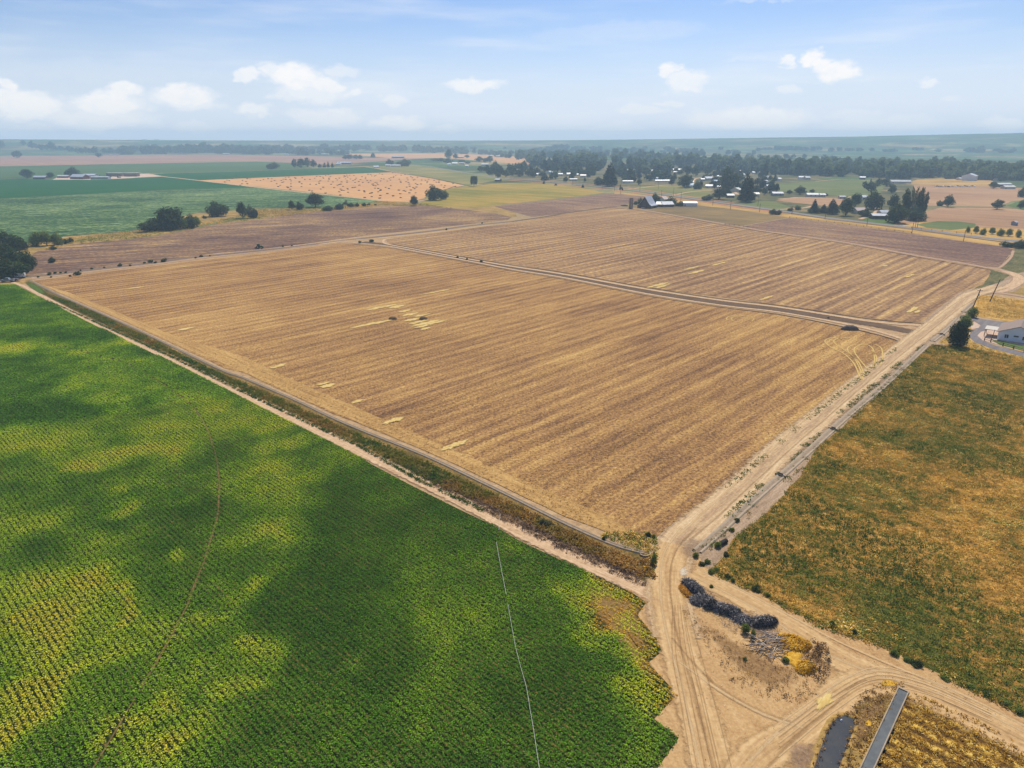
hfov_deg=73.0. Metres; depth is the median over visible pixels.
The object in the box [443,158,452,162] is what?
tree
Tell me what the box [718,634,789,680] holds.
brown weeds
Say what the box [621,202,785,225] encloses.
field
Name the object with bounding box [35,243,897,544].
stubble field
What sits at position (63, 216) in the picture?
beet field
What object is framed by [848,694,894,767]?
trough bank
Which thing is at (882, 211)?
shed
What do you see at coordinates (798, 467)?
ditch side weeds
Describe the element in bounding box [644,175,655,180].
tree
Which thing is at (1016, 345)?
lawn
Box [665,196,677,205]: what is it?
tree
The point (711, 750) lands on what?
dirt road
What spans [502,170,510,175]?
tree
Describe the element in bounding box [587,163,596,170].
tree
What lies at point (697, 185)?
tree
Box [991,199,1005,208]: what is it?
tree
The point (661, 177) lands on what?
tree
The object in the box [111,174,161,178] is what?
farmyard
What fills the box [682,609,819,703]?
yard weeds
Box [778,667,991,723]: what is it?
wheel track
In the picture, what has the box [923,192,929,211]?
tree
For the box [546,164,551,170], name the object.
tree
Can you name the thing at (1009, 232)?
tree
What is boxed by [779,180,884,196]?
green paddock
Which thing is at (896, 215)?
tree
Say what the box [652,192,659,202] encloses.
tree
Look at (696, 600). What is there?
brush pile
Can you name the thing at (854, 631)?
bush
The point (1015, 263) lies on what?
scrub corner
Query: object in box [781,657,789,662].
bush
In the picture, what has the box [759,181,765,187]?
tree
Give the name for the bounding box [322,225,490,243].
farm track
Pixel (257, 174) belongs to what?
green strip field
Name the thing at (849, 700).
wheel track
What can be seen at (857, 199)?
tree
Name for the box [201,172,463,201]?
hay field
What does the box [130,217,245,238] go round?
lime bank
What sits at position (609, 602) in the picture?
bare crop edge
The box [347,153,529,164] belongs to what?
pale field
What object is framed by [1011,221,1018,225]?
hut
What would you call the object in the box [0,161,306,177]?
grass field
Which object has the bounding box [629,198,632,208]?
silo
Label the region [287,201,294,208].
tree
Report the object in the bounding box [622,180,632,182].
shed
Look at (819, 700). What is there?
straw patch
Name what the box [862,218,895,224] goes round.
roadside lawn
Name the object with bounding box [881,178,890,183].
tree
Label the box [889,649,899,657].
bush
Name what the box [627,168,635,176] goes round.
tree
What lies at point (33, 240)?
tree
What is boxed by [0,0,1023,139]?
sky
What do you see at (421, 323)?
straw patch
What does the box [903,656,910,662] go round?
bush
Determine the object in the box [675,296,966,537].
wheel track
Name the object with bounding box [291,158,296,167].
tree
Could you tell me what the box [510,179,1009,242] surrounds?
roadside ditch
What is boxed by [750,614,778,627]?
brush pile
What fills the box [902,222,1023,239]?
orange field grass
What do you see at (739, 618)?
brush pile
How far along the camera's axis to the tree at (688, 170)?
1327.62 m
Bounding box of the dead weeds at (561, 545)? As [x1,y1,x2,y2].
[407,461,646,585]
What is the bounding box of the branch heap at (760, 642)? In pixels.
[745,629,795,659]
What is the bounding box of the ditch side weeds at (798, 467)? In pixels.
[699,367,904,548]
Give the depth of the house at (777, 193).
850.06 m
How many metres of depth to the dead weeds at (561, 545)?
119.81 m
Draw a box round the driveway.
[961,316,1023,356]
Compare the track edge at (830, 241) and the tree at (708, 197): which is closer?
the track edge at (830, 241)
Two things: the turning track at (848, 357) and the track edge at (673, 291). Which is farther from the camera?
the track edge at (673, 291)
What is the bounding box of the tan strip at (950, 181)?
[906,178,992,185]
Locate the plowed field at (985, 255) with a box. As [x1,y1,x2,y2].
[745,218,1012,266]
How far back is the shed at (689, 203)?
714.19 m
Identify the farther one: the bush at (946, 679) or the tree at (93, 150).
the tree at (93, 150)
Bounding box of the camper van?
[14,273,25,277]
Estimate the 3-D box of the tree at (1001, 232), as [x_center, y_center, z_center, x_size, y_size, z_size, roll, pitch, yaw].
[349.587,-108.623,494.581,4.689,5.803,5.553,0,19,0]
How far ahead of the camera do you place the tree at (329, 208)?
671.16 m
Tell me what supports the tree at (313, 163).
on the terrain at (950, 145)
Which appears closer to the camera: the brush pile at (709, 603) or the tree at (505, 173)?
the brush pile at (709, 603)
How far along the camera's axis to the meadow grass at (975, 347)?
228.44 m
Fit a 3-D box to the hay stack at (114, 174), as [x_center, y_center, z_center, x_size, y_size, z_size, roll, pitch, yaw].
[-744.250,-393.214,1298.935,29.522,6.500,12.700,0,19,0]
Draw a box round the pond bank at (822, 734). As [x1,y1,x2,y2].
[805,712,860,767]
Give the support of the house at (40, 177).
on the terrain at (950, 145)
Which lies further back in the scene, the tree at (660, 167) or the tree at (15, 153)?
the tree at (15, 153)
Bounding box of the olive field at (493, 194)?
[420,183,601,207]
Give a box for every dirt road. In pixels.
[649,541,731,767]
[685,568,1023,757]
[720,667,943,767]
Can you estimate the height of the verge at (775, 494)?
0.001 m
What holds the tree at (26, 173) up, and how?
on the terrain at (950, 145)
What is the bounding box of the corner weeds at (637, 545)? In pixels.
[600,529,659,578]
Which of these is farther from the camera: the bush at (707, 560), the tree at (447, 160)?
the tree at (447, 160)
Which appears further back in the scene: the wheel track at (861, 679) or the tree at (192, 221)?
the tree at (192, 221)
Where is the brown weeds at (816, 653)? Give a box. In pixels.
[812,645,820,659]
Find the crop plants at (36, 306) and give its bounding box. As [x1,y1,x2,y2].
[0,284,235,434]
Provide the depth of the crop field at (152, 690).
99.64 m
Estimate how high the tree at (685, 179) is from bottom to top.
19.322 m
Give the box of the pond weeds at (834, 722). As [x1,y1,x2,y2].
[812,711,858,766]
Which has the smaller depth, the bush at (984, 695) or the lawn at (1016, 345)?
the bush at (984, 695)
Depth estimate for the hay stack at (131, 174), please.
1293.28 m
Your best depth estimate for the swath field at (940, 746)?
78.46 m
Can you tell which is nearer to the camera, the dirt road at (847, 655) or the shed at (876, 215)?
the dirt road at (847, 655)
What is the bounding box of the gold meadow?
[974,295,1023,321]
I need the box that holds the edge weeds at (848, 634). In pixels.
[709,567,1023,716]
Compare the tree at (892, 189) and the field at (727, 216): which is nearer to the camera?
the field at (727, 216)
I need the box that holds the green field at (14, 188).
[0,177,254,197]
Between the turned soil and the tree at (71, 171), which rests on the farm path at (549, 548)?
the turned soil
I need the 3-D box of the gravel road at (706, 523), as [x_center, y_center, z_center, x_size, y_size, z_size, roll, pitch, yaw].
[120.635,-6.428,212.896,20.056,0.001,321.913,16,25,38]
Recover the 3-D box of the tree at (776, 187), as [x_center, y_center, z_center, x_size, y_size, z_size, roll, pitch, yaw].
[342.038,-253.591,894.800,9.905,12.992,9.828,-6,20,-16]
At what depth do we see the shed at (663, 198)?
766.91 m
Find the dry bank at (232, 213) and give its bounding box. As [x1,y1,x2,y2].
[0,202,516,284]
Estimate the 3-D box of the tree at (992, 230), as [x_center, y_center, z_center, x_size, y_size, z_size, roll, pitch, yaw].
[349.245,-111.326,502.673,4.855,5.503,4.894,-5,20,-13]
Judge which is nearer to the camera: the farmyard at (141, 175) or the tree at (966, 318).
the tree at (966, 318)
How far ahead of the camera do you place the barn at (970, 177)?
1163.11 m
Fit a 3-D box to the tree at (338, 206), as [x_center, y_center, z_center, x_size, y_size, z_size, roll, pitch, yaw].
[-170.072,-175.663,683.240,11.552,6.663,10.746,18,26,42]
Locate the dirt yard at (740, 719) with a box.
[632,546,1023,767]
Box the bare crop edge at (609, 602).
[589,587,651,678]
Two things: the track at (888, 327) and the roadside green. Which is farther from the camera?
the roadside green
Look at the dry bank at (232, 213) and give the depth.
604.74 m
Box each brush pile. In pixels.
[681,577,706,593]
[689,592,713,607]
[701,596,717,608]
[711,601,742,614]
[727,611,752,627]
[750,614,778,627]
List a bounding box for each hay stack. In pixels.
[106,173,123,176]
[124,173,139,175]
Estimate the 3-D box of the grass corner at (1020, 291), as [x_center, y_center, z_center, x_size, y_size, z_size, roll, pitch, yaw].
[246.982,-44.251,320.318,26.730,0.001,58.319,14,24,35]
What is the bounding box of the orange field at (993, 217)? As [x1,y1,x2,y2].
[896,207,1023,228]
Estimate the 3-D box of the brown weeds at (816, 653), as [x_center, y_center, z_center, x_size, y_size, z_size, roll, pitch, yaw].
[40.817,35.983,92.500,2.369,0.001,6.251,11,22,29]
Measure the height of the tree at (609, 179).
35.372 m
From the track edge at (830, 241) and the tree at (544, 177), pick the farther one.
the tree at (544, 177)
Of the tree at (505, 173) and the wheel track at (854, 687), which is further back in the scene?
the tree at (505, 173)
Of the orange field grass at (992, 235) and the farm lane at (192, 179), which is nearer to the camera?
the orange field grass at (992, 235)
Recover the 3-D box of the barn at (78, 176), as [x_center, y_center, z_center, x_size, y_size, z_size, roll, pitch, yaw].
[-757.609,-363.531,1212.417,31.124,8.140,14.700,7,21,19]
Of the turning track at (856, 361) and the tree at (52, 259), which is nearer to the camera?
the turning track at (856, 361)
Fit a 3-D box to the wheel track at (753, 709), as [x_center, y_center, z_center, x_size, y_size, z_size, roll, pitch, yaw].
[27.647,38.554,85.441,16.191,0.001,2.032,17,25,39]
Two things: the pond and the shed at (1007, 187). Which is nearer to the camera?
the pond
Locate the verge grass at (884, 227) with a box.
[614,192,1012,247]
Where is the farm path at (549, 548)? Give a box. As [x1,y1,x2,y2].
[11,282,649,599]
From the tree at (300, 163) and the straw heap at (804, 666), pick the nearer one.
the straw heap at (804, 666)
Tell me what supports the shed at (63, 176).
on the terrain at (950, 145)
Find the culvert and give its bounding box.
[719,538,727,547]
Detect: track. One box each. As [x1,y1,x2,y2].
[0,242,339,281]
[25,221,512,276]
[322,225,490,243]
[344,241,901,338]
[361,241,913,332]
[382,238,920,325]
[513,207,608,221]
[616,207,1005,270]
[659,527,701,767]
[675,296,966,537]
[680,662,802,727]
[696,577,941,695]
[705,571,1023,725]
[749,669,1023,761]
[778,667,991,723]
[778,686,990,756]
[779,674,991,735]
[779,679,990,742]
[824,338,860,377]
[833,338,864,373]
[847,344,863,379]
[853,344,874,369]
[997,250,1014,267]
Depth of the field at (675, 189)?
937.82 m
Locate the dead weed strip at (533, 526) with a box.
[405,462,643,578]
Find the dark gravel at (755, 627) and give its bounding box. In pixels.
[751,626,774,635]
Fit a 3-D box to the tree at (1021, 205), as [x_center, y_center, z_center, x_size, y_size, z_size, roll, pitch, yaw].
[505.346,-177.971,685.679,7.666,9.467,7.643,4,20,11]
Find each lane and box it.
[19,176,151,179]
[150,174,236,184]
[995,292,1023,296]
[996,271,1023,292]
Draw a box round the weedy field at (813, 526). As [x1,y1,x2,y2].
[714,345,1023,708]
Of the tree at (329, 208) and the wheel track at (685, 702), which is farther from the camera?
the tree at (329, 208)
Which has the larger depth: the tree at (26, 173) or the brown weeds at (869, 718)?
the tree at (26, 173)
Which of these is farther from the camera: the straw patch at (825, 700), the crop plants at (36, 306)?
the crop plants at (36, 306)
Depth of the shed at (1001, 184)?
1005.43 m
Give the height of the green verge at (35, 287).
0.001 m
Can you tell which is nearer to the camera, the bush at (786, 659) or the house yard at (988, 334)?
the bush at (786, 659)
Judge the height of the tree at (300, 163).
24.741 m
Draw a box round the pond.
[814,716,854,767]
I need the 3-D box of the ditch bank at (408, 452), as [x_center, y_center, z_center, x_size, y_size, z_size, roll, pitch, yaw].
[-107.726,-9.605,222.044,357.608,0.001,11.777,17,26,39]
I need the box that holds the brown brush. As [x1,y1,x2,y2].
[802,637,830,683]
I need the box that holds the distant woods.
[117,142,527,154]
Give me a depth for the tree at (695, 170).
1311.79 m
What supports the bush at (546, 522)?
on the ditch bank at (408, 452)
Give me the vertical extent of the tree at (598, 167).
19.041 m
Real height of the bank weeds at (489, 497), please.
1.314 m
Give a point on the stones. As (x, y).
(788, 693)
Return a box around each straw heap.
[678,584,690,598]
[772,632,812,653]
[795,660,816,674]
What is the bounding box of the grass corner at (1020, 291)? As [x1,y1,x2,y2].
[1008,285,1023,295]
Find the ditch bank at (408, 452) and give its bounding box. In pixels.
[26,281,649,582]
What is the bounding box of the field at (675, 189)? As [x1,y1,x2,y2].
[615,185,712,197]
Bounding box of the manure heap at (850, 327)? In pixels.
[840,325,858,330]
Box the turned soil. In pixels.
[492,511,513,520]
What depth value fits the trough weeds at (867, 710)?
82.74 m
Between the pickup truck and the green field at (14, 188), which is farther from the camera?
the green field at (14, 188)
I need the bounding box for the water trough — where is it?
[859,686,909,767]
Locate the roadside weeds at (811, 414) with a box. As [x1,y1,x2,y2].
[725,347,896,486]
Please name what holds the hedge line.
on the triangle pasture at (450, 176)
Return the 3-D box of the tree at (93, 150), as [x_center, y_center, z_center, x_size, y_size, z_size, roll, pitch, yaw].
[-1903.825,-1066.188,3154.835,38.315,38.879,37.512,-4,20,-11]
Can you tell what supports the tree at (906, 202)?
on the terrain at (950, 145)
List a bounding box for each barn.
[70,174,89,178]
[637,196,656,208]
[961,173,977,180]
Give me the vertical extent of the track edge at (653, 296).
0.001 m
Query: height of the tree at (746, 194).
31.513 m
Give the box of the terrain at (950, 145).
[0,133,1023,586]
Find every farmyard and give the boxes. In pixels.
[53,178,75,179]
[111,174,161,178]
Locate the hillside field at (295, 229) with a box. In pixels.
[26,206,510,274]
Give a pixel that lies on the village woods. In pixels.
(644, 159)
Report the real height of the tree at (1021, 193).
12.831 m
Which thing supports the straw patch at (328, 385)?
on the stubble field at (263, 293)
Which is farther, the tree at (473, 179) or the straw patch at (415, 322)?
the tree at (473, 179)
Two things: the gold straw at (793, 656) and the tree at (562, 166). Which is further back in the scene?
the tree at (562, 166)
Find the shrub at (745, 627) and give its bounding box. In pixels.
[741,623,751,633]
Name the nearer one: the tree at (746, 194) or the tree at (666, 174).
the tree at (746, 194)
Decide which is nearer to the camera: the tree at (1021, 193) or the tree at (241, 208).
the tree at (241, 208)
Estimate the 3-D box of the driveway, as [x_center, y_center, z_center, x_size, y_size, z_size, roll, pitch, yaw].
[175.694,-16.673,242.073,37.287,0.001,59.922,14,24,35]
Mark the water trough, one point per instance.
(877, 747)
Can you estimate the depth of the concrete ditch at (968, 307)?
282.01 m
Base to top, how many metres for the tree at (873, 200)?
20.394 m
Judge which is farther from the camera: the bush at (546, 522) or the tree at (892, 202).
the tree at (892, 202)
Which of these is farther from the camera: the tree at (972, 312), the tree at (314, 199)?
the tree at (314, 199)
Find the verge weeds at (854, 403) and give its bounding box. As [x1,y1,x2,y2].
[693,344,923,549]
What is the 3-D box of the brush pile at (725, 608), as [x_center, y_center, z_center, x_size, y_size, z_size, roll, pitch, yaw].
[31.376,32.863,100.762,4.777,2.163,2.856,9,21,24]
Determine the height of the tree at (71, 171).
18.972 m
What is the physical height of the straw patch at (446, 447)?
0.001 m
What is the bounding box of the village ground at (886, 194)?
[509,161,924,220]
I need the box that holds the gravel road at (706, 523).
[643,285,1007,638]
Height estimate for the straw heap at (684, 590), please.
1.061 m
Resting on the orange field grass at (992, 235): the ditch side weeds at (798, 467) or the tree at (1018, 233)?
the tree at (1018, 233)
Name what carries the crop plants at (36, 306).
on the crop field at (152, 690)
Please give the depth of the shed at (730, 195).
820.05 m
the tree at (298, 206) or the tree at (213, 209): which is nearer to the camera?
the tree at (213, 209)
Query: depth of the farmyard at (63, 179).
1195.69 m
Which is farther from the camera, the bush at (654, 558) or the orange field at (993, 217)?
the orange field at (993, 217)
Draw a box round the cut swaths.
[876,693,1023,767]
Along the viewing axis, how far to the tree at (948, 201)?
705.69 m
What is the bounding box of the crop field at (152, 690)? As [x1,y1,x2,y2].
[0,284,677,767]
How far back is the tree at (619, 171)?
1281.42 m
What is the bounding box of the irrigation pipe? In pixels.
[508,607,538,763]
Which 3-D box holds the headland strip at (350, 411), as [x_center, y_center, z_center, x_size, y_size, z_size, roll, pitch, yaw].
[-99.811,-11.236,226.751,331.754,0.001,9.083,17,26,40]
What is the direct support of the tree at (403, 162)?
on the triangle pasture at (450, 176)
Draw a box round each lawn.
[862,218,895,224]
[993,340,1023,349]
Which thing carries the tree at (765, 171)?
on the village ground at (886, 194)
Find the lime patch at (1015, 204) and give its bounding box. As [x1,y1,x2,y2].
[1007,200,1023,209]
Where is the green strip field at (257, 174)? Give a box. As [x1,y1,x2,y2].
[154,167,390,179]
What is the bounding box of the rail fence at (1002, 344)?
[984,337,1023,350]
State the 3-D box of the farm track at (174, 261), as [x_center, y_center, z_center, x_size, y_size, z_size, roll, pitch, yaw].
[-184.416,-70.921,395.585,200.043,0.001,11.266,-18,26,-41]
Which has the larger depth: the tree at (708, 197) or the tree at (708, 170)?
the tree at (708, 170)
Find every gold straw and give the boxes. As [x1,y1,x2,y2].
[783,648,802,667]
[882,680,897,685]
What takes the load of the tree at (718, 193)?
on the village ground at (886, 194)
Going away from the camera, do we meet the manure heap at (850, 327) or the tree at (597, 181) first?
the manure heap at (850, 327)
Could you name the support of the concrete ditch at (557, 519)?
on the ditch bank at (408, 452)
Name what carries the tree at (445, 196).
on the olive field at (493, 194)
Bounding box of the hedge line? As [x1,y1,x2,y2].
[394,172,509,185]
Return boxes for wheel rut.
[7,335,219,767]
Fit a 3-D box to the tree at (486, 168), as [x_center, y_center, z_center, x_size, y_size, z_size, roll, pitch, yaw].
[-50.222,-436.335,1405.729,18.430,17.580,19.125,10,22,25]
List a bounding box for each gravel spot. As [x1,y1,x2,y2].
[684,539,701,554]
[792,746,813,767]
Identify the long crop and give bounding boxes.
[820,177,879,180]
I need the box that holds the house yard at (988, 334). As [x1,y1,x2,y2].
[977,330,1023,349]
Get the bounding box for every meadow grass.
[941,335,1022,356]
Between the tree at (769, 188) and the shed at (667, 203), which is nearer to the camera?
the shed at (667, 203)
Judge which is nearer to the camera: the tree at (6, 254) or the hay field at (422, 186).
the tree at (6, 254)
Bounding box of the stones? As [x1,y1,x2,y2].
[645,561,1022,767]
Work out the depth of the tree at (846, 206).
622.08 m
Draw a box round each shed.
[57,175,69,177]
[90,176,110,178]
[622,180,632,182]
[660,196,667,201]
[661,201,673,206]
[682,201,697,205]
[726,194,734,197]
[730,187,740,191]
[869,213,887,218]
[877,210,888,213]
[890,180,911,183]
[995,183,1012,186]
[1000,185,1015,188]
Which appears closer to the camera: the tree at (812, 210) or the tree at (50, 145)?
the tree at (812, 210)
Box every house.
[33,176,48,178]
[703,176,712,179]
[770,192,783,195]
[805,193,818,196]
[851,207,864,213]
[984,319,1023,342]
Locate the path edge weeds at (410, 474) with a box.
[41,296,483,510]
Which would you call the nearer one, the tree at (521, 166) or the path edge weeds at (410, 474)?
the path edge weeds at (410, 474)
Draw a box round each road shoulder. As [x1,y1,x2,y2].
[512,180,783,212]
[517,178,734,202]
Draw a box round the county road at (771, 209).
[316,159,1023,241]
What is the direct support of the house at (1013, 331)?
on the terrain at (950, 145)
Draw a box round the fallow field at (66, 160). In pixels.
[0,155,423,165]
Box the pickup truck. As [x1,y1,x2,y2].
[0,277,14,281]
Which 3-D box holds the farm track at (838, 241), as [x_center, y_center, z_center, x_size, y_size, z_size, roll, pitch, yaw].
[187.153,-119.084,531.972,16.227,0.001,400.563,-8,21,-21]
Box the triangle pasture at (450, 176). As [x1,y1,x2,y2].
[372,165,504,185]
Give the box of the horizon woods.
[464,144,1018,161]
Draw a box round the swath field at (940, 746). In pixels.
[878,701,1023,767]
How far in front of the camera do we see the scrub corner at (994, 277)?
343.26 m
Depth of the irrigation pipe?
85.39 m
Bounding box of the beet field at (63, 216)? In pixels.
[0,187,380,243]
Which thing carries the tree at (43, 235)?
on the dry bank at (232, 213)
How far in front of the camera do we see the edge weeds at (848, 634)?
95.73 m
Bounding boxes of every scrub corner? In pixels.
[974,269,1008,288]
[1001,248,1023,272]
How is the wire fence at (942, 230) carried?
on the terrain at (950, 145)
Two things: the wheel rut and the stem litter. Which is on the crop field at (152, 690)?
the wheel rut
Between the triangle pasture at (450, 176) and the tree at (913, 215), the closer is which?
the tree at (913, 215)
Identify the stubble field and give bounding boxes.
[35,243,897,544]
[386,208,990,321]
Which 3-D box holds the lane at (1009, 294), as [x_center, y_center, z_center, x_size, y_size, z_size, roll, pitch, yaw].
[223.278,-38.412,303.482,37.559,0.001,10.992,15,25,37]
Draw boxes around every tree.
[0,229,22,249]
[0,242,28,263]
[0,258,31,278]
[11,150,21,157]
[15,237,28,249]
[16,250,37,269]
[19,169,34,177]
[27,141,33,147]
[27,232,42,246]
[37,230,52,245]
[46,141,54,149]
[46,172,54,177]
[48,231,63,244]
[48,257,55,262]
[64,166,80,175]
[90,146,99,153]
[107,147,114,152]
[136,218,160,230]
[151,206,184,224]
[157,220,178,230]
[177,214,188,228]
[182,213,198,227]
[204,200,229,216]
[236,202,248,216]
[245,205,257,217]
[266,162,279,168]
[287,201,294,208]
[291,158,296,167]
[295,201,303,209]
[297,157,304,166]
[304,157,310,166]
[305,192,324,206]
[309,160,316,166]
[321,205,333,210]
[334,203,343,208]
[395,159,410,165]
[410,195,417,204]
[424,184,443,200]
[440,189,448,198]
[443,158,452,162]
[444,148,452,158]
[470,176,477,184]
[483,165,489,172]
[489,160,499,173]
[496,166,503,174]
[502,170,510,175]
[514,170,523,176]
[519,163,525,171]
[524,168,530,175]
[540,172,548,180]
[541,159,547,171]
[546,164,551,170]
[553,158,558,165]
[558,162,568,170]
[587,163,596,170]
[593,176,601,184]
[594,162,602,170]
[601,162,617,185]
[615,167,623,176]
[620,173,632,179]
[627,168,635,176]
[636,166,641,177]
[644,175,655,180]
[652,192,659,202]
[655,163,664,171]
[658,170,672,179]
[658,174,664,179]
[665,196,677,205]
[677,174,692,187]
[684,166,690,173]
[691,166,700,175]
[693,180,701,188]
[701,194,713,200]
[703,166,712,173]
[712,188,726,198]
[717,166,739,189]
[737,173,755,201]
[738,173,744,180]
[754,177,761,184]
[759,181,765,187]
[762,161,768,175]
[766,184,774,192]
[773,183,779,191]
[794,185,806,194]
[807,206,823,212]
[810,199,817,210]
[820,204,826,212]
[825,199,839,213]
[838,196,855,215]
[851,192,862,206]
[857,208,871,216]
[864,189,884,209]
[866,184,875,191]
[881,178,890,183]
[884,201,909,222]
[887,193,899,208]
[888,185,896,192]
[902,188,912,209]
[905,204,926,220]
[909,186,916,208]
[911,187,918,206]
[915,188,925,213]
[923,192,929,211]
[941,194,955,206]
[946,321,969,346]
[959,314,972,326]
[965,307,978,317]
[979,228,986,234]
[988,182,999,188]
[989,227,996,232]
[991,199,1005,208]
[997,228,1005,235]
[999,241,1013,246]
[1005,228,1013,235]
[1012,239,1023,247]
[1015,229,1021,236]
[1016,200,1023,208]
[1017,186,1023,196]
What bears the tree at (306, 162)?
on the terrain at (950, 145)
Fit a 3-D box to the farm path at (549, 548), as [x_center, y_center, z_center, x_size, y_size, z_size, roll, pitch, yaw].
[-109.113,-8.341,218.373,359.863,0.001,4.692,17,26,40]
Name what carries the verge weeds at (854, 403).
on the verge at (775, 494)
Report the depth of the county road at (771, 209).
644.67 m
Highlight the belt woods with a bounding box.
[668,152,1023,180]
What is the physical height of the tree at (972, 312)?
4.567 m
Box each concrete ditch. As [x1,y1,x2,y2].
[29,280,644,554]
[694,345,928,552]
[931,317,959,341]
[962,303,973,311]
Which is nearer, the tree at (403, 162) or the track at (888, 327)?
the track at (888, 327)
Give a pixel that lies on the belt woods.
(947, 167)
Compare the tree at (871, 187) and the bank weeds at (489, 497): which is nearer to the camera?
the bank weeds at (489, 497)
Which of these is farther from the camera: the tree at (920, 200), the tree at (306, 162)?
the tree at (306, 162)
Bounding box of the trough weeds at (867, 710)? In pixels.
[843,680,903,767]
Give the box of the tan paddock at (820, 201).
[778,197,843,205]
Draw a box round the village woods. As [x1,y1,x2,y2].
[494,148,763,171]
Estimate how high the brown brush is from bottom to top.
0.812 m
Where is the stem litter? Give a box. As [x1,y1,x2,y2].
[691,589,779,642]
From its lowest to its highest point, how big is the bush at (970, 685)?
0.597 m
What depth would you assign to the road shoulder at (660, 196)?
809.48 m
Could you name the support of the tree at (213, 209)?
on the dry bank at (232, 213)
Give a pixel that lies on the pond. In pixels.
(838, 733)
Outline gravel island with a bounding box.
[971,322,979,328]
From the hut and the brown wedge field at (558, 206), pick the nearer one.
the hut
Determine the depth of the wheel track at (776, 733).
83.17 m
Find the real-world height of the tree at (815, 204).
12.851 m
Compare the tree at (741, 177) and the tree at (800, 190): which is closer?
the tree at (800, 190)
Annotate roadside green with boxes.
[737,201,788,208]
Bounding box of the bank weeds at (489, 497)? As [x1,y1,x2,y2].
[44,292,657,579]
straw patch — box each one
[319,383,334,387]
[350,320,384,327]
[367,305,386,309]
[388,304,406,307]
[389,416,405,421]
[409,319,428,323]
[412,319,438,326]
[423,319,448,324]
[441,444,454,450]
[450,439,467,446]
[647,282,667,287]
[817,692,831,709]
[817,697,833,703]
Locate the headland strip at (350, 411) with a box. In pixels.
[43,285,637,533]
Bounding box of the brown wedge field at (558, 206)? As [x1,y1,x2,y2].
[494,194,644,216]
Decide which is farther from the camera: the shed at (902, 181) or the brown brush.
the shed at (902, 181)
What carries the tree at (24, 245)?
on the dry bank at (232, 213)
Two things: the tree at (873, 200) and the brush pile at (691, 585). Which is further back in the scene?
the tree at (873, 200)
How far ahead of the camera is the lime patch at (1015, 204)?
723.93 m
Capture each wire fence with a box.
[789,216,911,232]
[911,227,971,233]
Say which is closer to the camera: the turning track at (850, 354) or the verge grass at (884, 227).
the turning track at (850, 354)
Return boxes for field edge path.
[71,207,287,235]
[231,184,424,201]
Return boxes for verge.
[27,282,43,294]
[650,272,1023,570]
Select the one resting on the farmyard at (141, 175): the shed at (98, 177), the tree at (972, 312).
the shed at (98, 177)
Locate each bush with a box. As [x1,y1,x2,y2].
[541,520,552,525]
[651,554,656,563]
[704,558,710,563]
[714,541,721,547]
[751,584,761,592]
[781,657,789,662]
[851,628,858,635]
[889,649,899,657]
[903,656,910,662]
[910,659,923,667]
[939,675,950,682]
[967,683,978,690]
[982,689,991,697]
[998,698,1013,707]
[1013,706,1023,715]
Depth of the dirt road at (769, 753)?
82.74 m
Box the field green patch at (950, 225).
[916,221,975,229]
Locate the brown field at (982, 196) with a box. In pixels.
[914,185,1023,206]
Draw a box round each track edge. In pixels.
[359,244,897,340]
[394,244,915,322]
[622,208,984,268]
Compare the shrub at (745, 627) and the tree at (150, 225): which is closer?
the shrub at (745, 627)
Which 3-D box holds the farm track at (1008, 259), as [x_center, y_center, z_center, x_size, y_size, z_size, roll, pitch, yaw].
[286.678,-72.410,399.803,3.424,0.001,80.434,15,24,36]
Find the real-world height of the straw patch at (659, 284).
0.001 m
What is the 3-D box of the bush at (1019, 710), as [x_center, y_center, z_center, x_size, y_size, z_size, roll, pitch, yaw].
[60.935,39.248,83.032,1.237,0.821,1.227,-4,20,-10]
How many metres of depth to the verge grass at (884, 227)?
561.78 m
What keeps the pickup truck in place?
on the farm track at (174, 261)
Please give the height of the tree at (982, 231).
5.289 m
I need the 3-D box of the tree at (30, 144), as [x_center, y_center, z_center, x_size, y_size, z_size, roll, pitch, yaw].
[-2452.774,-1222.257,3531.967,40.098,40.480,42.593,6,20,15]
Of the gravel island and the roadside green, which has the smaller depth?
the gravel island
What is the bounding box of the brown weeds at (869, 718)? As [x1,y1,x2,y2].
[857,702,883,738]

